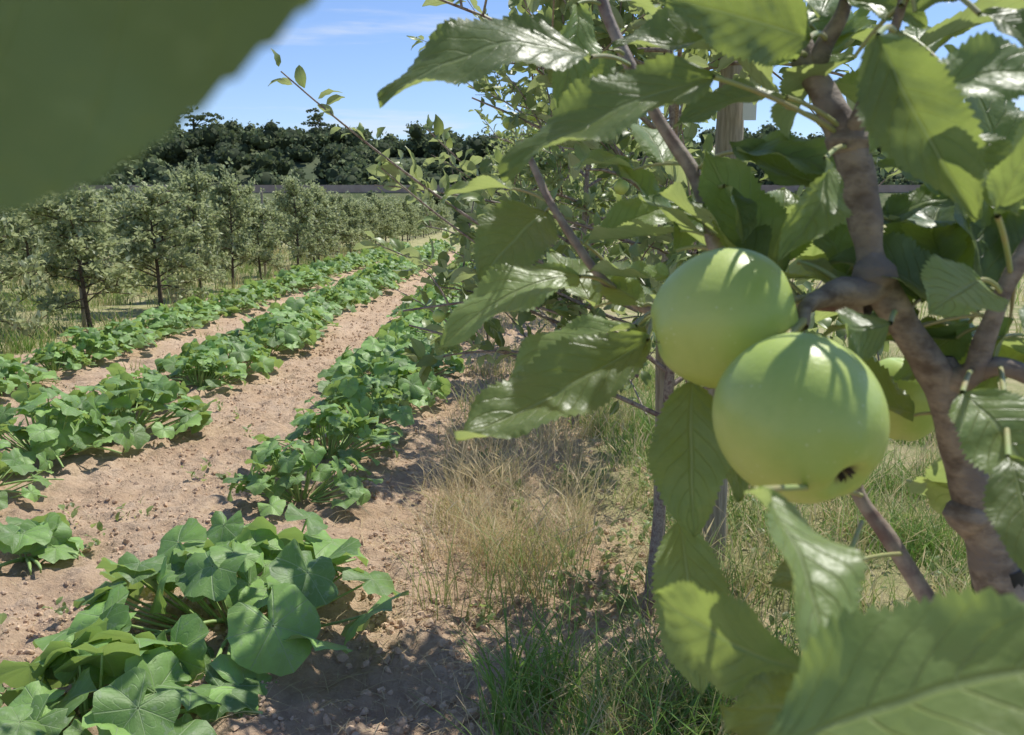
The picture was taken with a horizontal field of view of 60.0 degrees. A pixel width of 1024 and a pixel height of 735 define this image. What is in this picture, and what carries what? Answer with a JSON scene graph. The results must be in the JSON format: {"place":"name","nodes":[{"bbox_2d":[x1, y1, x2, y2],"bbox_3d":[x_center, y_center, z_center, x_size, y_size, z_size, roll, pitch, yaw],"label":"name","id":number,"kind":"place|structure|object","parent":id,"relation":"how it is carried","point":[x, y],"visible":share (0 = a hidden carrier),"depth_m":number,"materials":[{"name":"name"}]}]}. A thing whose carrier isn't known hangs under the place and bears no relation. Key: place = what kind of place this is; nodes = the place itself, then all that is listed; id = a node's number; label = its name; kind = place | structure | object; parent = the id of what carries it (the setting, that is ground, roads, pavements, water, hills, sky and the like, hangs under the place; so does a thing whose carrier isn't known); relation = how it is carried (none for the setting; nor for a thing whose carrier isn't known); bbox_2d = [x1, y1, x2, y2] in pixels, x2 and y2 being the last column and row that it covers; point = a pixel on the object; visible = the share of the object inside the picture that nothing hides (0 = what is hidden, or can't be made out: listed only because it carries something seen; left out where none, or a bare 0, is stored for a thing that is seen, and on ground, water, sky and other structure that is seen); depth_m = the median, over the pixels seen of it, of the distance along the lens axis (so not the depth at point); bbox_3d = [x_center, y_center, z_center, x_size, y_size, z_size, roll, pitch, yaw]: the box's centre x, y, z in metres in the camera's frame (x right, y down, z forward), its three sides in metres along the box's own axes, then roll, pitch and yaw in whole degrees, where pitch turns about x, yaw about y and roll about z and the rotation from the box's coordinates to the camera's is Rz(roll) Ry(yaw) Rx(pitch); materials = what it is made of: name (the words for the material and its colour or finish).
{"place":"outdoors","nodes":[
{"label":"outdoors","id":0,"kind":"place"},
{"bbox_2d":[51,185,919,223],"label":"railway embankment","id":1,"kind":"structure","parent":0,"point":[885,191],"depth_m":101.09,"materials":[{"name":"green plant"}]},
{"bbox_2d":[140,149,879,184],"bbox_3d":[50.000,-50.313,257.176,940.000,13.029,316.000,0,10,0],"label":"wooded hill","id":2,"kind":"structure","parent":0,"point":[307,167],"depth_m":136.70,"materials":[{"name":"green plant"}]},
{"bbox_2d":[184,112,223,127],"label":"pine tree","id":3,"kind":"object","parent":2,"relation":"on","point":[202,117],"visible":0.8,"depth_m":154.75,"materials":[{"name":"green plant"}]},
{"bbox_2d":[301,107,329,127],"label":"pine tree","id":4,"kind":"object","parent":2,"relation":"on","point":[317,117],"visible":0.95,"depth_m":154.68,"materials":[{"name":"green plant"}]},
{"bbox_2d":[100,118,923,184],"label":"forest","id":5,"kind":"object","parent":2,"relation":"on","point":[348,159],"visible":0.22,"depth_m":135.44,"materials":[{"name":"green plant"}]},
{"bbox_2d":[0,224,1023,734],"bbox_3d":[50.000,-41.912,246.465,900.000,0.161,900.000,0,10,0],"label":"ground","id":6,"kind":"structure","parent":0,"point":[78,474],"depth_m":3.77,"materials":[{"name":"soil"}]},
{"bbox_2d":[0,243,10,279],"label":"apple tree","id":7,"kind":"object","parent":6,"relation":"on","point":[7,247],"visible":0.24,"depth_m":12.40,"materials":[{"name":"green plant"}]},
{"bbox_2d":[0,367,17,393],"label":"squash plant","id":8,"kind":"object","parent":6,"relation":"on","point":[7,386],"visible":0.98,"depth_m":5.92,"materials":[{"name":"green plant"}]},
{"bbox_2d":[0,210,49,339],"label":"apple tree","id":9,"kind":"object","parent":6,"relation":"on","point":[10,234],"visible":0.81,"depth_m":7.80,"materials":[{"name":"green plant"}]},
{"bbox_2d":[0,353,60,394],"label":"squash plant","id":10,"kind":"object","parent":6,"relation":"on","point":[10,365],"visible":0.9,"depth_m":6.34,"materials":[{"name":"green plant"}]},
{"bbox_2d":[0,439,63,509],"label":"squash plant","id":11,"kind":"object","parent":6,"relation":"on","point":[17,461],"visible":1,"depth_m":3.88,"materials":[{"name":"green plant"}]},
{"bbox_2d":[0,512,84,574],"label":"squash plant","id":12,"kind":"object","parent":6,"relation":"on","point":[48,537],"visible":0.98,"depth_m":3.23,"materials":[{"name":"green plant"}]},
{"bbox_2d":[0,202,85,291],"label":"apple tree","id":13,"kind":"object","parent":6,"relation":"on","point":[32,238],"visible":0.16,"depth_m":14.15,"materials":[{"name":"green plant"}]},
{"bbox_2d":[22,341,96,373],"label":"squash plant","id":14,"kind":"object","parent":6,"relation":"on","point":[53,354],"visible":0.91,"depth_m":6.95,"materials":[{"name":"green plant"}]},
{"bbox_2d":[0,382,136,472],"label":"squash plant","id":15,"kind":"object","parent":6,"relation":"on","point":[58,440],"visible":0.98,"depth_m":4.45,"materials":[{"name":"green plant"}]},
{"bbox_2d":[76,220,86,329],"bbox_3d":[-4.850,-1.253,9.933,0.058,1.738,0.057,0,10,0],"label":"orchard post","id":16,"kind":"object","parent":6,"relation":"on","point":[82,305],"visible":0.17,"depth_m":10.01,"materials":[{"name":"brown wood"}]},
{"bbox_2d":[17,186,147,327],"bbox_3d":[-4.747,-1.232,9.784,1.321,1.656,1.279,-6,11,-30],"label":"apple tree","id":17,"kind":"object","parent":6,"relation":"on","point":[92,270],"visible":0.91,"depth_m":9.64,"materials":[{"name":"green plant"}]},
{"bbox_2d":[42,188,125,279],"bbox_3d":[-7.790,-2.422,16.104,1.664,1.815,1.609,10,14,43],"label":"apple tree","id":18,"kind":"object","parent":6,"relation":"on","point":[90,214],"visible":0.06,"depth_m":15.89,"materials":[{"name":"green plant"}]},
{"bbox_2d":[42,326,133,362],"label":"squash plant","id":19,"kind":"object","parent":6,"relation":"on","point":[89,340],"visible":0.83,"depth_m":7.37,"materials":[{"name":"green plant"}]},
{"bbox_2d":[75,318,156,352],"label":"squash plant","id":20,"kind":"object","parent":6,"relation":"on","point":[124,332],"visible":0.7,"depth_m":7.87,"materials":[{"name":"green plant"}]},
{"bbox_2d":[34,372,216,448],"bbox_3d":[-2.178,0.209,5.056,0.964,0.373,0.935,-7,12,-34],"label":"squash plant","id":21,"kind":"object","parent":6,"relation":"on","point":[122,392],"visible":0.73,"depth_m":5.01,"materials":[{"name":"green plant"}]},
{"bbox_2d":[91,176,160,275],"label":"apple tree","id":22,"kind":"object","parent":6,"relation":"on","point":[116,193],"visible":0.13,"depth_m":17.18,"materials":[{"name":"green plant"}]},
{"bbox_2d":[111,321,161,342],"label":"squash plant","id":23,"kind":"object","parent":6,"relation":"on","point":[156,334],"visible":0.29,"depth_m":8.38,"materials":[{"name":"green plant"}]},
{"bbox_2d":[87,363,188,407],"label":"squash plant","id":24,"kind":"object","parent":6,"relation":"on","point":[116,370],"visible":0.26,"depth_m":5.71,"materials":[{"name":"green plant"}]},
{"bbox_2d":[0,617,276,734],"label":"squash plant","id":25,"kind":"object","parent":6,"relation":"on","point":[147,691],"visible":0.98,"depth_m":2.19,"materials":[{"name":"green plant"}]},
{"bbox_2d":[96,170,227,305],"bbox_3d":[-4.568,-1.646,11.580,1.566,1.847,1.660,-4,11,-20],"label":"apple tree","id":26,"kind":"object","parent":6,"relation":"on","point":[140,213],"visible":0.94,"depth_m":11.52,"materials":[{"name":"green plant"}]},
{"bbox_2d":[131,303,203,335],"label":"squash plant","id":27,"kind":"object","parent":6,"relation":"on","point":[161,321],"visible":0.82,"depth_m":8.89,"materials":[{"name":"green plant"}]},
{"bbox_2d":[149,190,201,266],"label":"apple tree","id":28,"kind":"object","parent":6,"relation":"on","point":[164,236],"visible":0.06,"depth_m":19.55,"materials":[{"name":"green plant"}]},
{"bbox_2d":[165,191,224,260],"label":"apple tree","id":29,"kind":"object","parent":6,"relation":"on","point":[202,199],"visible":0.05,"depth_m":21.37,"materials":[{"name":"green plant"}]},
{"bbox_2d":[165,155,233,296],"bbox_3d":[-4.760,-2.083,13.236,1.027,2.139,1.222,0,10,2],"label":"apple tree","id":30,"kind":"object","parent":6,"relation":"on","point":[195,185],"visible":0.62,"depth_m":13.13,"materials":[{"name":"green plant"}]},
{"bbox_2d":[163,352,247,390],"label":"squash plant","id":31,"kind":"object","parent":6,"relation":"on","point":[186,363],"visible":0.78,"depth_m":6.27,"materials":[{"name":"green plant"}]},
{"bbox_2d":[155,335,283,379],"bbox_3d":[-2.193,-0.084,6.796,0.956,0.315,0.873,-8,13,-38],"label":"squash plant","id":32,"kind":"object","parent":6,"relation":"on","point":[263,362],"visible":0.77,"depth_m":6.68,"materials":[{"name":"green plant"}]},
{"bbox_2d":[32,502,408,689],"bbox_3d":[-0.871,0.634,2.694,1.051,0.404,0.984,-4,11,-20],"label":"squash plant","id":33,"kind":"object","parent":6,"relation":"on","point":[292,588],"visible":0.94,"depth_m":2.56,"materials":[{"name":"green plant"}]},
{"bbox_2d":[0,186,452,259],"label":"orchard trees","id":34,"kind":"object","parent":6,"relation":"on","point":[392,217],"visible":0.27,"depth_m":29.53,"materials":[{"name":"green plant"}]},
{"bbox_2d":[190,335,271,366],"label":"squash plant","id":35,"kind":"object","parent":6,"relation":"on","point":[236,340],"visible":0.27,"depth_m":7.32,"materials":[{"name":"green plant"}]},
{"bbox_2d":[198,156,266,287],"bbox_3d":[-4.698,-2.401,14.859,1.197,2.206,1.119,-4,11,-20],"label":"apple tree","id":36,"kind":"object","parent":6,"relation":"on","point":[227,188],"visible":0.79,"depth_m":14.71,"materials":[{"name":"green plant"}]},
{"bbox_2d":[218,195,255,247],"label":"apple tree","id":37,"kind":"object","parent":6,"relation":"on","point":[233,225],"visible":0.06,"depth_m":23.54,"materials":[{"name":"green plant"}]},
{"bbox_2d":[233,199,291,279],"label":"apple tree","id":38,"kind":"object","parent":6,"relation":"on","point":[257,230],"visible":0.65,"depth_m":16.66,"materials":[{"name":"green plant"}]},
{"bbox_2d":[260,192,266,278],"bbox_3d":[-4.850,-2.547,17.320,0.058,1.738,0.057,0,10,0],"label":"orchard post","id":39,"kind":"object","parent":6,"relation":"on","point":[261,198],"visible":0.41,"depth_m":17.25,"materials":[{"name":"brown wood"}]},
{"bbox_2d":[215,312,318,351],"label":"squash plant","id":40,"kind":"object","parent":6,"relation":"on","point":[287,336],"visible":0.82,"depth_m":7.96,"materials":[{"name":"green plant"}]},
{"bbox_2d":[145,238,411,328],"bbox_3d":[-3.609,-2.279,19.025,1.172,0.481,19.958,0,10,0],"label":"squash row","id":41,"kind":"object","parent":6,"relation":"on","point":[248,292],"visible":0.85,"depth_m":12.97,"materials":[{"name":"green plant"}]},
{"bbox_2d":[239,303,326,340],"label":"squash plant","id":42,"kind":"object","parent":6,"relation":"on","point":[285,310],"visible":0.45,"depth_m":8.53,"materials":[{"name":"green plant"}]},
{"bbox_2d":[266,169,326,264],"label":"apple tree","id":43,"kind":"object","parent":6,"relation":"on","point":[292,187],"visible":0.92,"depth_m":18.58,"materials":[{"name":"green plant"}]},
{"bbox_2d":[222,439,382,516],"bbox_3d":[-0.928,0.445,3.862,0.684,0.273,0.649,1,10,5],"label":"squash plant","id":44,"kind":"object","parent":6,"relation":"on","point":[288,470],"visible":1,"depth_m":3.80,"materials":[{"name":"green plant"}]},
{"bbox_2d":[288,177,341,259],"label":"apple tree","id":45,"kind":"object","parent":6,"relation":"on","point":[320,195],"visible":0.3,"depth_m":22.05,"materials":[{"name":"green plant"}]},
{"bbox_2d":[290,201,340,262],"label":"apple tree","id":46,"kind":"object","parent":6,"relation":"on","point":[321,214],"visible":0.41,"depth_m":20.64,"materials":[{"name":"green plant"}]},
{"bbox_2d":[247,403,399,465],"bbox_3d":[-0.933,0.322,4.467,0.776,0.292,0.774,7,12,33],"label":"squash plant","id":47,"kind":"object","parent":6,"relation":"on","point":[333,417],"visible":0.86,"depth_m":4.43,"materials":[{"name":"green plant"}]},
{"bbox_2d":[289,374,418,440],"bbox_3d":[-0.901,0.198,5.144,0.773,0.326,0.815,-3,10,-14],"label":"squash plant","id":48,"kind":"object","parent":6,"relation":"on","point":[352,390],"visible":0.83,"depth_m":5.05,"materials":[{"name":"green plant"}]},
{"bbox_2d":[267,238,455,328],"bbox_3d":[-2.345,-2.252,18.897,1.211,0.489,20.534,0,10,0],"label":"squash row","id":49,"kind":"object","parent":6,"relation":"on","point":[326,303],"visible":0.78,"depth_m":12.61,"materials":[{"name":"green plant"}]},
{"bbox_2d":[0,260,728,734],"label":"soil clods","id":50,"kind":"object","parent":6,"relation":"on","point":[402,720],"visible":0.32,"depth_m":2.96,"materials":[{"name":"brown soil"}]},
{"bbox_2d":[318,355,450,412],"bbox_3d":[-0.839,0.080,5.836,0.881,0.341,0.854,0,10,-1],"label":"squash plant","id":51,"kind":"object","parent":6,"relation":"on","point":[414,390],"visible":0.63,"depth_m":5.76,"materials":[{"name":"green plant"}]},
{"bbox_2d":[316,329,455,388],"bbox_3d":[-0.900,-0.059,6.365,0.980,0.419,0.978,1,10,3],"label":"squash plant","id":52,"kind":"object","parent":6,"relation":"on","point":[366,351],"visible":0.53,"depth_m":6.23,"materials":[{"name":"green plant"}]},
{"bbox_2d":[365,319,439,341],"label":"squash plant","id":53,"kind":"object","parent":6,"relation":"on","point":[401,326],"visible":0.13,"depth_m":7.52,"materials":[{"name":"green plant"}]},
{"bbox_2d":[353,332,465,372],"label":"squash plant","id":54,"kind":"object","parent":6,"relation":"on","point":[456,362],"visible":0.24,"depth_m":6.89,"materials":[{"name":"green plant"}]},
{"bbox_2d":[388,309,445,337],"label":"squash plant","id":55,"kind":"object","parent":6,"relation":"on","point":[420,316],"visible":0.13,"depth_m":8.51,"materials":[{"name":"green plant"}]},
{"bbox_2d":[410,327,434,338],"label":"squash plant","id":56,"kind":"object","parent":6,"relation":"on","point":[419,334],"visible":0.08,"depth_m":7.90,"materials":[{"name":"green plant"}]},
{"bbox_2d":[385,251,474,325],"bbox_3d":[-0.889,-2.303,18.987,1.320,0.545,20.509,0,10,0],"label":"squash row","id":57,"kind":"object","parent":6,"relation":"on","point":[430,291],"visible":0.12,"depth_m":10.14,"materials":[{"name":"green plant"}]},
{"bbox_2d":[2,352,892,734],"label":"straw litter","id":58,"kind":"object","parent":6,"relation":"on","point":[488,644],"visible":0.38,"depth_m":2.99,"materials":[{"name":"beige plant"}]},
{"bbox_2d":[0,378,968,732],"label":"broadleaf weeds","id":59,"kind":"object","parent":6,"relation":"on","point":[618,570],"visible":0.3,"depth_m":3.23,"materials":[{"name":"green plant"}]},
{"bbox_2d":[0,0,1023,734],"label":"foreground apple tree","id":60,"kind":"object","parent":6,"relation":"on","point":[94,92],"visible":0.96,"depth_m":0.30,"materials":[{"name":"green plant"}]},
{"bbox_2d":[651,247,798,388],"bbox_3d":[0.081,-0.019,0.338,0.055,0.054,0.054,0,10,0],"label":"green apple","id":61,"kind":"object","parent":60,"relation":"attached to","point":[715,313],"visible":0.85,"depth_m":0.32,"materials":[{"name":"green plant"}]},
{"bbox_2d":[712,332,889,503],"bbox_3d":[0.094,0.016,0.291,0.054,0.055,0.056,0,10,0],"label":"green apple","id":62,"kind":"object","parent":60,"relation":"attached to","point":[810,411],"visible":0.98,"depth_m":0.27,"materials":[{"name":"green plant"}]},
{"bbox_2d":[879,358,934,440],"bbox_3d":[0.190,0.015,0.431,0.040,0.039,0.040,0,10,0],"label":"green apple","id":63,"kind":"object","parent":60,"relation":"attached to","point":[917,428],"visible":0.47,"depth_m":0.42,"materials":[{"name":"green plant"}]},
{"bbox_2d":[417,101,652,321],"bbox_3d":[0.395,-1.137,6.808,1.978,2.492,1.744,3,10,19],"label":"apple tree","id":64,"kind":"object","parent":6,"relation":"on","point":[564,166],"visible":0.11,"depth_m":6.68,"materials":[{"name":"green plant"}]},
{"bbox_2d":[483,115,614,317],"bbox_3d":[0.512,-1.855,10.743,1.770,2.549,2.156,0,10,1],"label":"apple tree","id":65,"kind":"object","parent":6,"relation":"on","point":[492,171],"visible":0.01,"depth_m":10.33,"materials":[{"name":"green plant"}]},
{"bbox_2d":[302,188,804,223],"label":"hedge bushes","id":66,"kind":"object","parent":6,"relation":"on","point":[455,214],"visible":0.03,"depth_m":96.48,"materials":[{"name":"green plant"}]},
{"bbox_2d":[407,0,716,424],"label":"apple tree","id":67,"kind":"object","parent":6,"relation":"on","point":[591,201],"visible":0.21,"depth_m":5.09,"materials":[{"name":"green plant"}]},
{"bbox_2d":[488,108,646,275],"bbox_3d":[0.521,-1.460,8.845,1.566,2.427,1.953,-3,10,-17],"label":"apple tree","id":68,"kind":"object","parent":6,"relation":"on","point":[504,149],"visible":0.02,"depth_m":8.64,"materials":[{"name":"green plant"}]},
{"bbox_2d":[268,0,901,617],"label":"apple tree","id":69,"kind":"object","parent":6,"relation":"on","point":[540,84],"visible":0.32,"depth_m":2.60,"materials":[{"name":"green plant"}]},
{"bbox_2d":[653,224,668,535],"bbox_3d":[0.491,0.170,2.923,0.059,1.356,0.040,0,10,0],"label":"wooden stake","id":70,"kind":"object","parent":6,"relation":"on","point":[659,381],"visible":0.12,"depth_m":2.89,"materials":[{"name":"brown wood"}]},
{"bbox_2d":[700,60,756,569],"bbox_3d":[0.756,-0.194,3.148,0.094,1.994,0.132,-4,11,-20],"label":"orchard post","id":71,"kind":"object","parent":6,"relation":"on","point":[732,117],"visible":0.08,"depth_m":3.03,"materials":[{"name":"brown wood"}]},
{"bbox_2d":[0,238,1023,734],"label":"grass","id":72,"kind":"structure","parent":0,"point":[658,712],"depth_m":3.24,"materials":[{"name":"beige plant"}]},
{"bbox_2d":[180,0,1023,142],"label":"sky","id":73,"kind":"structure","parent":0,"point":[353,48],"materials":[{"name":"blue"}]}
]}

